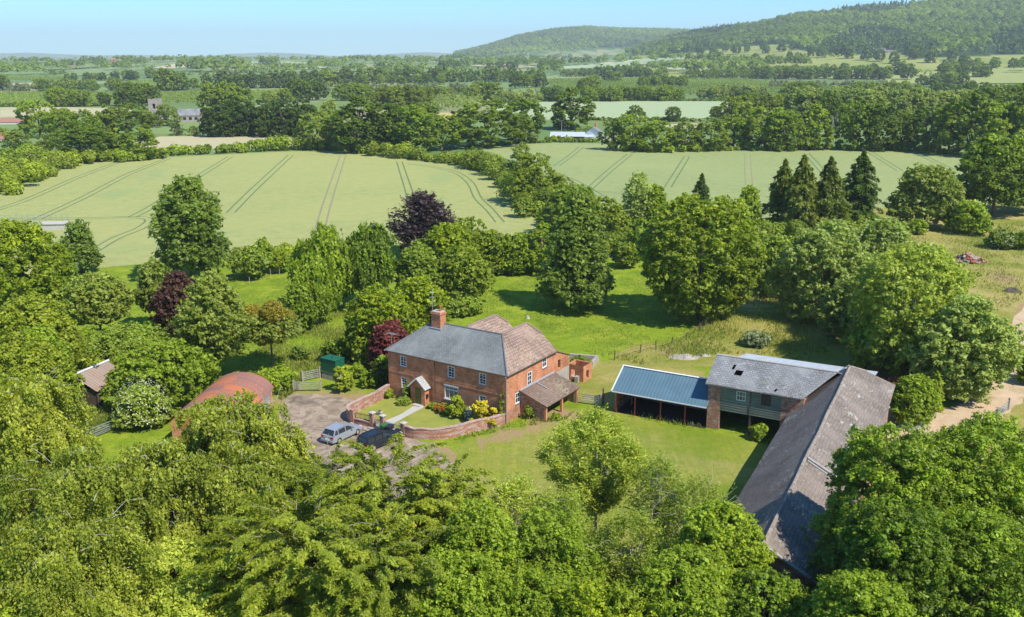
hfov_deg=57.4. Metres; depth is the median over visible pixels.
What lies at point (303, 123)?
tree
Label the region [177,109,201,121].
house
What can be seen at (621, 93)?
tree
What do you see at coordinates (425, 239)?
tree
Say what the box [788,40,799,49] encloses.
tree
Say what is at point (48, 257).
tree
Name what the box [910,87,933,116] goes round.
tree
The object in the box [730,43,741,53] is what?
tree
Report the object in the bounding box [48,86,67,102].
tree
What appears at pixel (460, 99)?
young plantation
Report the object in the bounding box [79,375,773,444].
verge weeds
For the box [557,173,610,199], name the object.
crop track
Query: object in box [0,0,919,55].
sky
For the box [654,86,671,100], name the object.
tree
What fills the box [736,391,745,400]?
window
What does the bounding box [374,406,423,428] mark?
garden path
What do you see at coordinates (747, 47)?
tree
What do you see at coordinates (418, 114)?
tree
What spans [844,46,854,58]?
tree
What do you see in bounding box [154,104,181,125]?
tree
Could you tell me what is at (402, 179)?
crop track
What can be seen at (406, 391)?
garden shrub
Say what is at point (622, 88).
tree
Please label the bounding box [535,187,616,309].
lime tree
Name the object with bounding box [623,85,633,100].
tree
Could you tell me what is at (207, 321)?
pear tree
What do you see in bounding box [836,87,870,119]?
tree
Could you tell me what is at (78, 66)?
farmland
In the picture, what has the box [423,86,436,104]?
tree
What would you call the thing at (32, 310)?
tree
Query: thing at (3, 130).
bush
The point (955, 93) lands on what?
tree
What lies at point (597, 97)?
tree
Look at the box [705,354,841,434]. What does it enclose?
granary
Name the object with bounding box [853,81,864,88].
tree
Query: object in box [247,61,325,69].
farmland
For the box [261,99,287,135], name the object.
conifer tree
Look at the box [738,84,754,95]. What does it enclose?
tree
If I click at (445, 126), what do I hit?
tree
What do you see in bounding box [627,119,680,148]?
tree
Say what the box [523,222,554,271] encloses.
tree
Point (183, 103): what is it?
farmland
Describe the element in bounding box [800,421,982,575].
oak tree
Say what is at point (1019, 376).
shrub
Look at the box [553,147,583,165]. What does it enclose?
crop track
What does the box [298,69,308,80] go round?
tree
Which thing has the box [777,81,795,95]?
tree
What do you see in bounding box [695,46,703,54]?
tree
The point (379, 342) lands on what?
maple tree
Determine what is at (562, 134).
farm shed
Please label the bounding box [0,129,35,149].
bush
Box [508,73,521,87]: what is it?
tree
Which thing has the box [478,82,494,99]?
tree
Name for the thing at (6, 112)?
farmland
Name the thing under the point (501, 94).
tree
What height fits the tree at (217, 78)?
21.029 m
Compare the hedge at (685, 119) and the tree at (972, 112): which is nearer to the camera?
the tree at (972, 112)
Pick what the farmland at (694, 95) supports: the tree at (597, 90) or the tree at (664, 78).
the tree at (664, 78)
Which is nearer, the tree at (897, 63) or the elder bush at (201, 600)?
the elder bush at (201, 600)
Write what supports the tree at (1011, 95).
on the ground at (726, 456)
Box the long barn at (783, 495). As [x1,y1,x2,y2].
[721,365,895,599]
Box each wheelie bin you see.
[379,422,388,429]
[385,423,393,428]
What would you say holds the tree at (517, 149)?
on the ground at (726, 456)
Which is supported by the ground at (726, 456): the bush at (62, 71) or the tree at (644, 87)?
the tree at (644, 87)
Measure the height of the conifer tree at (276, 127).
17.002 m
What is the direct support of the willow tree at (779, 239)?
on the ground at (726, 456)
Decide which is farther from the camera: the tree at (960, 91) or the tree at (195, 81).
the tree at (195, 81)
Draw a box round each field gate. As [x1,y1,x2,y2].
[85,421,116,435]
[292,379,321,391]
[301,367,320,381]
[574,391,601,406]
[996,398,1010,417]
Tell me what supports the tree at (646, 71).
on the farmland at (694, 95)
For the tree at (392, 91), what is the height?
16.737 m
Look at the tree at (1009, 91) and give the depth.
475.97 m
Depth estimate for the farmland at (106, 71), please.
1772.16 m
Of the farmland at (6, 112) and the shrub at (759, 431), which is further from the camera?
the farmland at (6, 112)
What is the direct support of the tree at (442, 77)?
on the ground at (726, 456)
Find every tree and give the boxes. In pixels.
[0,74,10,89]
[0,75,7,90]
[0,216,78,312]
[0,290,114,386]
[0,336,69,400]
[0,368,105,516]
[0,437,152,592]
[0,486,177,616]
[9,323,85,401]
[13,99,58,134]
[31,77,44,89]
[36,79,48,90]
[40,107,80,139]
[43,88,60,102]
[45,79,54,87]
[45,87,69,106]
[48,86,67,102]
[51,126,124,161]
[53,80,64,89]
[58,78,71,89]
[58,271,136,330]
[59,109,107,145]
[59,218,105,272]
[66,89,76,105]
[69,80,79,89]
[69,90,83,106]
[73,89,92,106]
[76,79,86,89]
[82,79,97,90]
[82,320,170,366]
[89,80,100,90]
[95,92,111,105]
[95,104,119,134]
[97,102,158,133]
[97,436,216,578]
[98,338,221,411]
[100,93,110,104]
[104,77,116,90]
[105,79,117,89]
[111,81,134,105]
[111,127,126,147]
[113,82,144,103]
[116,127,166,156]
[130,256,176,330]
[131,82,154,104]
[134,83,161,103]
[138,109,151,119]
[144,67,154,77]
[148,173,232,279]
[153,67,172,90]
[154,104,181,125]
[154,387,301,523]
[158,68,184,90]
[165,269,258,377]
[165,437,323,594]
[174,71,188,89]
[177,468,409,616]
[189,77,200,88]
[195,81,216,109]
[198,102,220,136]
[200,72,212,84]
[204,104,231,136]
[209,82,223,103]
[211,71,220,86]
[213,81,235,108]
[215,70,226,82]
[216,104,240,136]
[219,70,229,85]
[220,82,245,109]
[223,98,248,135]
[225,244,272,278]
[226,72,235,85]
[228,72,243,86]
[232,104,253,135]
[233,298,302,367]
[235,70,247,88]
[235,82,255,109]
[239,101,256,135]
[243,422,322,479]
[245,70,259,88]
[247,99,270,135]
[253,103,276,137]
[254,236,273,273]
[255,434,408,589]
[258,57,267,65]
[258,90,276,103]
[259,72,271,87]
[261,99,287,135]
[266,70,275,87]
[266,100,300,136]
[267,56,272,64]
[268,248,289,269]
[269,56,280,64]
[270,501,477,616]
[271,69,284,87]
[275,88,289,102]
[276,88,292,103]
[279,69,287,87]
[281,103,298,135]
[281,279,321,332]
[285,78,305,99]
[286,71,298,86]
[286,221,358,313]
[287,100,306,134]
[289,79,308,98]
[289,432,491,594]
[290,78,313,98]
[290,109,339,148]
[291,251,344,322]
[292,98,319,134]
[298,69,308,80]
[304,80,329,99]
[305,79,319,99]
[306,69,323,83]
[318,69,333,86]
[319,99,339,139]
[321,109,363,139]
[322,70,342,85]
[325,95,387,152]
[331,84,351,100]
[332,70,347,84]
[334,236,368,306]
[338,282,420,364]
[339,83,352,100]
[342,219,399,293]
[347,82,364,96]
[352,83,368,97]
[354,75,362,82]
[354,102,412,145]
[359,74,370,84]
[363,84,373,99]
[365,318,409,366]
[366,87,378,103]
[374,73,384,84]
[374,86,387,107]
[379,84,394,105]
[382,104,441,149]
[385,75,395,84]
[387,85,405,107]
[389,539,530,616]
[391,453,508,556]
[393,241,444,298]
[395,274,451,332]
[397,75,406,84]
[399,84,414,104]
[404,84,419,105]
[406,102,441,137]
[408,237,445,267]
[412,73,423,84]
[413,86,426,103]
[413,114,472,149]
[419,74,434,83]
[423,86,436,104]
[423,221,483,262]
[434,85,449,96]
[436,73,445,84]
[438,98,534,146]
[438,242,496,297]
[438,494,536,615]
[446,87,456,96]
[454,216,486,251]
[456,86,467,94]
[464,84,481,96]
[471,229,513,275]
[472,81,489,100]
[473,559,572,616]
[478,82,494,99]
[482,468,557,541]
[483,82,504,99]
[489,89,506,101]
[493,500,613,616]
[501,231,537,275]
[502,88,517,102]
[503,97,547,140]
[505,152,565,200]
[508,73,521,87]
[510,142,531,167]
[512,481,600,554]
[517,73,532,87]
[517,88,535,100]
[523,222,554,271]
[525,74,537,87]
[531,73,549,86]
[531,184,603,230]
[532,402,656,538]
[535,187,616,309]
[536,59,544,67]
[540,87,551,101]
[544,576,657,616]
[548,59,556,67]
[548,86,595,128]
[551,85,563,101]
[553,113,564,129]
[576,78,590,88]
[580,85,595,99]
[581,77,598,88]
[585,89,598,99]
[586,500,676,592]
[587,74,601,87]
[591,195,632,234]
[592,87,605,100]
[596,119,626,149]
[599,88,609,100]
[602,71,615,80]
[604,86,620,101]
[612,87,623,100]
[613,71,622,80]
[615,113,651,150]
[615,446,694,544]
[616,85,625,97]
[619,539,742,616]
[621,170,655,231]
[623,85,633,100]
[625,105,646,122]
[625,217,659,257]
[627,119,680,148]
[628,87,637,98]
[633,86,644,99]
[634,192,768,322]
[637,75,648,85]
[637,85,651,97]
[638,183,667,228]
[641,68,653,77]
[644,87,654,100]
[646,75,655,84]
[649,460,744,547]
[650,75,662,86]
[654,69,662,77]
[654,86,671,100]
[658,84,675,98]
[659,66,668,74]
[659,75,669,84]
[659,498,776,615]
[665,106,681,121]
[667,75,679,85]
[667,121,706,146]
[671,88,680,97]
[675,74,688,85]
[675,88,685,98]
[689,117,732,146]
[691,173,710,203]
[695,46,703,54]
[696,87,710,98]
[707,224,754,252]
[708,85,721,98]
[709,46,718,53]
[709,106,726,118]
[711,96,745,119]
[715,84,728,97]
[719,559,811,616]
[720,85,735,97]
[720,109,751,149]
[722,43,730,51]
[725,95,754,117]
[727,101,765,135]
[729,85,743,97]
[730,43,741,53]
[733,106,797,149]
[737,92,762,113]
[737,184,762,220]
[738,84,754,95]
[744,44,750,52]
[745,85,758,95]
[747,92,766,117]
[750,232,807,297]
[758,93,780,115]
[759,85,767,97]
[760,158,804,221]
[761,45,770,52]
[761,109,809,150]
[762,218,882,325]
[765,93,786,115]
[776,42,786,51]
[776,154,827,235]
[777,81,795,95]
[783,85,821,122]
[783,89,812,122]
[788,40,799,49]
[789,81,805,92]
[795,91,822,123]
[797,568,928,616]
[799,87,843,119]
[799,103,834,149]
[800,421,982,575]
[804,91,847,133]
[804,156,853,232]
[805,81,820,90]
[805,492,978,616]
[806,44,815,55]
[815,46,828,57]
[816,89,846,116]
[816,276,885,341]
[827,85,856,122]
[831,99,879,150]
[833,46,840,54]
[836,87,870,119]
[837,149,884,221]
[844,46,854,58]
[844,241,983,371]
[847,89,890,119]
[851,216,919,273]
[852,101,903,150]
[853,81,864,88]
[859,47,873,59]
[863,81,876,90]
[869,86,900,118]
[871,497,1023,616]
[872,48,885,60]
[881,89,914,121]
[882,81,896,90]
[882,162,966,224]
[885,109,919,149]
[887,88,912,123]
[888,51,899,63]
[890,82,904,90]
[891,59,902,74]
[893,243,960,320]
[896,410,1023,615]
[897,60,908,73]
[898,63,917,78]
[898,291,1023,404]
[899,87,929,116]
[900,81,911,90]
[902,106,956,147]
[906,47,919,59]
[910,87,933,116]
[915,74,929,85]
[917,91,949,120]
[924,49,937,62]
[924,73,944,84]
[924,90,960,121]
[927,80,944,93]
[929,74,944,82]
[930,102,972,153]
[932,89,960,111]
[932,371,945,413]
[934,84,944,91]
[935,92,1016,149]
[940,83,954,89]
[941,72,953,86]
[945,71,958,84]
[946,47,958,59]
[946,89,963,106]
[954,83,962,91]
[954,132,1023,214]
[956,72,969,84]
[959,53,970,61]
[959,89,974,99]
[959,139,996,176]
[963,80,978,89]
[965,86,1010,124]
[967,86,1003,117]
[971,101,1023,140]
[979,82,992,90]
[986,89,1018,123]
[993,85,1016,102]
[995,96,1023,139]
[1005,88,1021,100]
[1005,147,1023,206]
[1011,83,1023,93]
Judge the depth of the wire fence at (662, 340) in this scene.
119.11 m
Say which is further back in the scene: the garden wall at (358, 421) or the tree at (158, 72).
the tree at (158, 72)
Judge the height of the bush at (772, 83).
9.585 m
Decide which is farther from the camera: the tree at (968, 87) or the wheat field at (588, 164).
the tree at (968, 87)
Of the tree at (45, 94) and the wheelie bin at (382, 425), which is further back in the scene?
the tree at (45, 94)
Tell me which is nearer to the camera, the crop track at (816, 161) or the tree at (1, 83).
the crop track at (816, 161)
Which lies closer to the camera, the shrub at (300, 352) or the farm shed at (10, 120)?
the shrub at (300, 352)
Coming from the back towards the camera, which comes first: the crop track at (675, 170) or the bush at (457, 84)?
the bush at (457, 84)
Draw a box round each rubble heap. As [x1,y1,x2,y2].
[669,354,697,359]
[893,420,925,429]
[1003,287,1021,292]
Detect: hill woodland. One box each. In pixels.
[453,25,690,54]
[624,0,1023,53]
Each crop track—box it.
[0,161,122,209]
[9,216,151,250]
[34,158,170,218]
[128,156,233,216]
[226,155,292,212]
[314,155,345,229]
[396,162,413,204]
[411,164,504,221]
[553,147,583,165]
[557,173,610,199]
[589,154,631,188]
[664,156,689,186]
[744,154,752,184]
[804,153,823,171]
[868,152,902,170]
[915,153,952,168]
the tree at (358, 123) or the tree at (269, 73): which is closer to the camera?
the tree at (358, 123)
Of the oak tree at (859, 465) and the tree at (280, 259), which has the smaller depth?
the oak tree at (859, 465)
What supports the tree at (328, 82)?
on the ground at (726, 456)
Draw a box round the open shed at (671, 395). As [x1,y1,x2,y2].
[611,365,708,428]
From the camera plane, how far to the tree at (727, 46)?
2245.42 m
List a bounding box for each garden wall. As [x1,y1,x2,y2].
[346,384,389,421]
[353,417,369,426]
[404,413,504,439]
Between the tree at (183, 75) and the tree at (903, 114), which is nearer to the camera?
the tree at (903, 114)
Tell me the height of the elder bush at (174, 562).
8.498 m
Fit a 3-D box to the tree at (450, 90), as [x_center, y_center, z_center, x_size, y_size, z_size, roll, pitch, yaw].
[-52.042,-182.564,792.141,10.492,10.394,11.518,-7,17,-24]
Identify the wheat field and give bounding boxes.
[0,151,537,273]
[480,143,997,218]
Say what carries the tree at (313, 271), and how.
on the ground at (726, 456)
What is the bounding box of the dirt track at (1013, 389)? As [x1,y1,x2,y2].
[887,306,1023,439]
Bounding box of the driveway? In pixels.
[278,393,452,497]
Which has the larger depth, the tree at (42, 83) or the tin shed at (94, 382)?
the tree at (42, 83)
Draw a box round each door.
[264,394,270,413]
[416,387,420,403]
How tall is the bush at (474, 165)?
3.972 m
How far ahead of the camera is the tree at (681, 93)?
762.08 m
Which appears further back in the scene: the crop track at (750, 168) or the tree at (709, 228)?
the crop track at (750, 168)
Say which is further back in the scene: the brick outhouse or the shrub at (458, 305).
the shrub at (458, 305)
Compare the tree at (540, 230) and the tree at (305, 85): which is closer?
the tree at (540, 230)
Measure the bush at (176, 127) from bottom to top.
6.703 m
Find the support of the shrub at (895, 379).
on the ground at (726, 456)
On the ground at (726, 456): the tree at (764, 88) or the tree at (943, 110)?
the tree at (943, 110)
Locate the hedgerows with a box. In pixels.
[49,20,961,76]
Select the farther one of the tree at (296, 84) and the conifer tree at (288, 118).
the tree at (296, 84)
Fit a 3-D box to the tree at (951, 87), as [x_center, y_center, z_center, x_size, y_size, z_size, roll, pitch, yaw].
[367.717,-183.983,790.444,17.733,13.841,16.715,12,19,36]
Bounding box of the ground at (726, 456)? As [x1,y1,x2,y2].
[0,2,1023,605]
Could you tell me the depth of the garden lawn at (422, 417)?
96.66 m
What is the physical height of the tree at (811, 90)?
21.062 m
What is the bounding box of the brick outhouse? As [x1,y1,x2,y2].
[569,359,591,381]
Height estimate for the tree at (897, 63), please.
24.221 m
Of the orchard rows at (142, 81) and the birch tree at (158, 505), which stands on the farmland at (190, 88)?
the orchard rows at (142, 81)
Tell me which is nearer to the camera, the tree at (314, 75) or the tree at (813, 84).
the tree at (813, 84)
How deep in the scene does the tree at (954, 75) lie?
1106.74 m
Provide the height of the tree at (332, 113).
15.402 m
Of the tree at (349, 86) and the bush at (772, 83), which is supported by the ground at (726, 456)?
the tree at (349, 86)
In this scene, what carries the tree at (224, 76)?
on the ground at (726, 456)
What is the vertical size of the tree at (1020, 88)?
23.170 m
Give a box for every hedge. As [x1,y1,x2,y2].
[0,101,100,106]
[0,143,169,162]
[0,148,96,195]
[166,133,377,155]
[230,242,298,256]
[364,140,505,170]
[467,137,597,148]
[477,152,635,233]
[486,219,803,256]
[535,97,783,100]
[544,135,572,140]
[589,116,702,121]
[619,143,953,153]
[760,213,910,232]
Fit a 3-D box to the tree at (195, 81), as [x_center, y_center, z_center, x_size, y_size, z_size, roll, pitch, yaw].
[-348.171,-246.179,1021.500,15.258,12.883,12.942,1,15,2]
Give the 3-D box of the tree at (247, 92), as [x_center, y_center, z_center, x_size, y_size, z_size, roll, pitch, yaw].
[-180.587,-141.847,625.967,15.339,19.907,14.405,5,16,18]
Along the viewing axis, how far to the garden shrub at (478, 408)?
93.45 m
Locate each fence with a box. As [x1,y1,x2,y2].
[0,215,67,222]
[614,317,709,359]
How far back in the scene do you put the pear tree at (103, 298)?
116.19 m
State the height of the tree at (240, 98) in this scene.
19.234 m
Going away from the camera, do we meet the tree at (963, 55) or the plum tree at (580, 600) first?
the plum tree at (580, 600)
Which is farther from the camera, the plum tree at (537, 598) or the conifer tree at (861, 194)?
the conifer tree at (861, 194)
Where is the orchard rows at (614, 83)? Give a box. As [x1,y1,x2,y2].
[549,76,888,94]
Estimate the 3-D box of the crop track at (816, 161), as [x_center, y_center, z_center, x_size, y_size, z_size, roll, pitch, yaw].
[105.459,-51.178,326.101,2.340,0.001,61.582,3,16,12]
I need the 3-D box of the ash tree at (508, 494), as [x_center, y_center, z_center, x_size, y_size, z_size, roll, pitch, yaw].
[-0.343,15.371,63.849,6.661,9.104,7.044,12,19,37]
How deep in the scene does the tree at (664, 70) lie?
1420.87 m
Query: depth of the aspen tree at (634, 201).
186.42 m
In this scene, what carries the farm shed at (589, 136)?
on the ground at (726, 456)
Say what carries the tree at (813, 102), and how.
on the ground at (726, 456)
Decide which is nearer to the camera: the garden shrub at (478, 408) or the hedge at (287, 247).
the garden shrub at (478, 408)
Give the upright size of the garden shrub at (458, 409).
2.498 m
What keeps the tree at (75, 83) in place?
on the ground at (726, 456)
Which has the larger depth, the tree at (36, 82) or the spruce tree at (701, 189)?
the tree at (36, 82)
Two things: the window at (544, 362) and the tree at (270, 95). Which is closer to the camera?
the window at (544, 362)
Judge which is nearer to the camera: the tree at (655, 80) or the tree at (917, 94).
the tree at (917, 94)
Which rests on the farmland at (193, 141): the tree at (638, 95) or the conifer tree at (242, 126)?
the conifer tree at (242, 126)
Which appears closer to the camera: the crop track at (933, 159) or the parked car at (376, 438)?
the parked car at (376, 438)
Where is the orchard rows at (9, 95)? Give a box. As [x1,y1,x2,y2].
[0,89,297,102]
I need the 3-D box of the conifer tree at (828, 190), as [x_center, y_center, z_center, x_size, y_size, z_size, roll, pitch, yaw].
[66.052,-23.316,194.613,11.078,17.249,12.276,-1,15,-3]
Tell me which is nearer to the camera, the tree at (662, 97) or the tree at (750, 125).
the tree at (750, 125)
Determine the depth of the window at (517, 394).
95.76 m
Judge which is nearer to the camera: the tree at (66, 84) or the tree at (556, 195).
the tree at (556, 195)
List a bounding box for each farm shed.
[0,118,23,123]
[0,132,20,141]
[550,132,585,137]
[567,133,584,139]
[584,135,593,138]
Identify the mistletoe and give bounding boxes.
[242,303,262,323]
[251,329,270,346]
[260,300,285,323]
[274,327,286,342]
[281,308,295,325]
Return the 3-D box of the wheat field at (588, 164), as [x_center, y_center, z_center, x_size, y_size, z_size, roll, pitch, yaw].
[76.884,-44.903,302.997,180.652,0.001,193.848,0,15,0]
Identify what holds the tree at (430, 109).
on the ground at (726, 456)
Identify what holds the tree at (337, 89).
on the ground at (726, 456)
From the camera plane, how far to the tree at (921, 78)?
1099.90 m
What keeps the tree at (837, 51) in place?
on the ground at (726, 456)
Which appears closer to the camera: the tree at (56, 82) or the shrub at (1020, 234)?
the shrub at (1020, 234)
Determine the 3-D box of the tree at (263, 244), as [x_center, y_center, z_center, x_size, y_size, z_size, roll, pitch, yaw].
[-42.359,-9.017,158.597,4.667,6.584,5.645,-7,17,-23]
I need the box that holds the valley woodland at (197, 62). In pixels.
[0,45,1023,72]
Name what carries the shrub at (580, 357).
on the ground at (726, 456)
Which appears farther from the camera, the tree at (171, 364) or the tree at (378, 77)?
the tree at (378, 77)
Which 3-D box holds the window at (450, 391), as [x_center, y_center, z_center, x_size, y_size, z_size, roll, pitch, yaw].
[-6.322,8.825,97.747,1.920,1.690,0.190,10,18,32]
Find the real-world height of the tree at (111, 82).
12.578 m
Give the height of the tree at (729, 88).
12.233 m
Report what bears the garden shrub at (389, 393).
on the garden lawn at (422, 417)
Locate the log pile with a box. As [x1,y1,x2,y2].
[955,252,987,263]
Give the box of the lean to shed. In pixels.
[739,353,877,374]
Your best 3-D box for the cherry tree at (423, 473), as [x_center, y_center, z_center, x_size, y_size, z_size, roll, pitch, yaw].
[-7.789,14.548,61.861,13.966,11.760,13.004,-8,17,-27]
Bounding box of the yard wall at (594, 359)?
[570,353,598,382]
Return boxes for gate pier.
[349,408,355,422]
[368,411,375,427]
[379,414,386,423]
[399,421,406,436]
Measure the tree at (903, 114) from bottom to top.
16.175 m
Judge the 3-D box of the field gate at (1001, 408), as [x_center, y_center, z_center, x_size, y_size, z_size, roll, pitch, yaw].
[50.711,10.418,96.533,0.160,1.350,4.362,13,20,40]
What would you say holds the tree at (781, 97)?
on the ground at (726, 456)
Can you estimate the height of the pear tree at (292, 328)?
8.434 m
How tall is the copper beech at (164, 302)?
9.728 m
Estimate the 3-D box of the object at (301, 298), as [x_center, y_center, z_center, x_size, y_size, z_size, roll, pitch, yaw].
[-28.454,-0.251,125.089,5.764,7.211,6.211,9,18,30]
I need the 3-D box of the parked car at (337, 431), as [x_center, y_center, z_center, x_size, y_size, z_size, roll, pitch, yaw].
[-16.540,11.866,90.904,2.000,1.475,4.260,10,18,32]
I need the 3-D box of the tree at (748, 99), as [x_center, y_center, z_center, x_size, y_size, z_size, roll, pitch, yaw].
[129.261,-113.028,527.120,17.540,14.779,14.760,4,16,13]
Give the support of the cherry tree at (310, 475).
on the ground at (726, 456)
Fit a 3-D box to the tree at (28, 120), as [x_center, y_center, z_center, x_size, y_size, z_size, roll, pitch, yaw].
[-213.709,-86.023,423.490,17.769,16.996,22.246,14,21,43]
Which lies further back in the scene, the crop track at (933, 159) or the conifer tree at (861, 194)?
the crop track at (933, 159)
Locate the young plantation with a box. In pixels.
[428,92,483,107]
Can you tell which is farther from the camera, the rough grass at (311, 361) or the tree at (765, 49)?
the tree at (765, 49)
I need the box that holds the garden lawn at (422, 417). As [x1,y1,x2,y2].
[356,396,479,428]
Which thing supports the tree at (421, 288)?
on the ground at (726, 456)
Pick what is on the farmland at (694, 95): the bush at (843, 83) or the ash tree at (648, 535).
the bush at (843, 83)
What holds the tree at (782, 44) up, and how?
on the ground at (726, 456)
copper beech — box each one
[147,270,199,337]
[385,188,458,251]
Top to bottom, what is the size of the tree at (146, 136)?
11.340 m
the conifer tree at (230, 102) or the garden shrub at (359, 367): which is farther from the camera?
the conifer tree at (230, 102)
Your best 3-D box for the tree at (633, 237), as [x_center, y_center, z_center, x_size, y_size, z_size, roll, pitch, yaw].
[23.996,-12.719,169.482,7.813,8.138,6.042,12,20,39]
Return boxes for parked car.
[321,422,361,443]
[356,428,402,450]
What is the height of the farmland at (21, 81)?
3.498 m
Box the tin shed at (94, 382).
[73,359,120,406]
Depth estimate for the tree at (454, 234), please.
156.01 m
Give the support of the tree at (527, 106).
on the ground at (726, 456)
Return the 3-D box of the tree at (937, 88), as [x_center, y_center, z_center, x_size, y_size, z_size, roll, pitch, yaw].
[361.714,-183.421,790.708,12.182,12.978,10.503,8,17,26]
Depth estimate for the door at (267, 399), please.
96.64 m
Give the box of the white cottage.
[585,123,603,138]
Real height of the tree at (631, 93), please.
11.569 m
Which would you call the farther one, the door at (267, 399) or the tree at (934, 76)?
the tree at (934, 76)
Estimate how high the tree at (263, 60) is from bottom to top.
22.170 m
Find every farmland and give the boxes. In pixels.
[0,90,298,106]
[0,107,130,117]
[7,75,65,82]
[34,63,104,70]
[53,63,169,76]
[128,78,212,89]
[137,135,321,148]
[153,64,189,67]
[153,115,202,133]
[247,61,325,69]
[438,113,457,122]
[470,64,535,67]
[487,101,759,119]
[534,76,886,99]
[563,56,684,68]
[666,67,722,69]
[666,123,697,127]
[885,66,1023,83]
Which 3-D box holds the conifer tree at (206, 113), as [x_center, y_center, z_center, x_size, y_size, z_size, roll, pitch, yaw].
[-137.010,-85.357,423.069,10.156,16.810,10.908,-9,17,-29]
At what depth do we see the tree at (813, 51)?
1905.96 m
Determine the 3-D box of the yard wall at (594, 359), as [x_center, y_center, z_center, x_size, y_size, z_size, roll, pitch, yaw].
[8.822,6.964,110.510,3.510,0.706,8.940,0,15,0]
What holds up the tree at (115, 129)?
on the ground at (726, 456)
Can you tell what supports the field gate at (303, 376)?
on the ground at (726, 456)
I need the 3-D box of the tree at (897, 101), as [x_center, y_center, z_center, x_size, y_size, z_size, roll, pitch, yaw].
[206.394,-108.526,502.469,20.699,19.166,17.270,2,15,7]
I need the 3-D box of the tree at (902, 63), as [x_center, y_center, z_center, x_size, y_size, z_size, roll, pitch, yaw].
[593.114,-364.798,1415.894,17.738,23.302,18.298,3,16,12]
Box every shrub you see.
[0,554,16,608]
[0,595,71,616]
[80,326,102,338]
[256,365,298,394]
[290,345,310,359]
[320,339,350,361]
[332,365,354,391]
[347,361,366,377]
[360,370,381,388]
[369,354,388,385]
[384,388,394,397]
[396,395,412,405]
[402,381,410,397]
[426,402,433,409]
[432,402,439,411]
[437,402,447,414]
[444,395,466,418]
[446,294,483,316]
[463,406,473,421]
[468,400,497,424]
[499,392,505,421]
[523,405,534,418]
[550,412,560,420]
[569,354,592,364]
[611,241,639,267]
[740,329,773,347]
[748,422,768,440]
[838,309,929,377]
[884,376,898,384]
[889,373,942,425]
[907,219,928,234]
[943,199,993,234]
[1013,230,1023,248]
[1013,350,1023,381]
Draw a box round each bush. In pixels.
[0,127,9,133]
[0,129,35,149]
[2,82,14,90]
[14,82,24,90]
[16,134,63,150]
[22,83,30,90]
[49,69,56,74]
[57,68,65,74]
[110,375,175,428]
[129,575,215,616]
[131,535,231,616]
[150,113,163,127]
[169,121,187,135]
[187,125,202,135]
[222,560,314,615]
[369,82,378,91]
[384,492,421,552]
[452,81,463,91]
[471,160,480,169]
[515,90,526,97]
[527,90,541,101]
[535,91,543,101]
[574,125,591,131]
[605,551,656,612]
[768,80,776,86]
[840,80,848,86]
[983,226,1018,248]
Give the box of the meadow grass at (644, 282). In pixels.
[125,273,719,375]
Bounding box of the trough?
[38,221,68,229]
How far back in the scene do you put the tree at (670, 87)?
762.78 m
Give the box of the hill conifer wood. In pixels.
[666,0,1023,57]
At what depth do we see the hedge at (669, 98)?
758.50 m
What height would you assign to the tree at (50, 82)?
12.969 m
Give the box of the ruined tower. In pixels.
[148,98,162,118]
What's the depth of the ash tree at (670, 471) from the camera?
65.45 m
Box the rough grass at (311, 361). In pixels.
[240,221,1023,394]
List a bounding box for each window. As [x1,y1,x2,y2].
[399,355,406,367]
[401,377,406,388]
[444,384,458,400]
[447,366,454,378]
[478,373,485,385]
[479,395,485,404]
[515,389,520,405]
[527,368,532,384]
[542,358,547,369]
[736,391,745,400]
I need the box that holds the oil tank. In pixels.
[320,354,344,380]
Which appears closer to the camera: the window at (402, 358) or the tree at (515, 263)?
the window at (402, 358)
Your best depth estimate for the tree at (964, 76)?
1106.45 m
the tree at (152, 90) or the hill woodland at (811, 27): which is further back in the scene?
the hill woodland at (811, 27)
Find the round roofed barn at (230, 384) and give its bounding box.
[169,372,273,439]
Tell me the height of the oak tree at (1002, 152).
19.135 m
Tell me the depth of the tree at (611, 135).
363.91 m
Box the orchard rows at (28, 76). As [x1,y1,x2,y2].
[3,74,69,80]
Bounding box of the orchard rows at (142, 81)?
[130,78,213,85]
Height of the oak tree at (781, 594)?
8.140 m
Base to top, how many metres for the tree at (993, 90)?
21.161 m
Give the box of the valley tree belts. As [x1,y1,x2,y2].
[64,56,1023,82]
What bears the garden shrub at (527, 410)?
on the ground at (726, 456)
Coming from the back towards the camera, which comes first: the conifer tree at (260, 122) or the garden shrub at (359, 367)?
the conifer tree at (260, 122)
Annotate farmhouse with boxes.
[384,292,579,422]
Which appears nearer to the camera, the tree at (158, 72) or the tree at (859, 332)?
the tree at (859, 332)
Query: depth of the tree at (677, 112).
520.83 m
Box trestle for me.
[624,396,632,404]
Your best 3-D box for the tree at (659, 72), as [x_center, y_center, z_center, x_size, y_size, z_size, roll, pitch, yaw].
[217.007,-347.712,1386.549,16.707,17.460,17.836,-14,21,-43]
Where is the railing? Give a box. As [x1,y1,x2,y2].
[355,412,368,420]
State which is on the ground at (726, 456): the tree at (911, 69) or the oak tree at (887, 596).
the oak tree at (887, 596)
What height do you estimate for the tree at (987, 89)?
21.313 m
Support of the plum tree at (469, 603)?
on the ground at (726, 456)

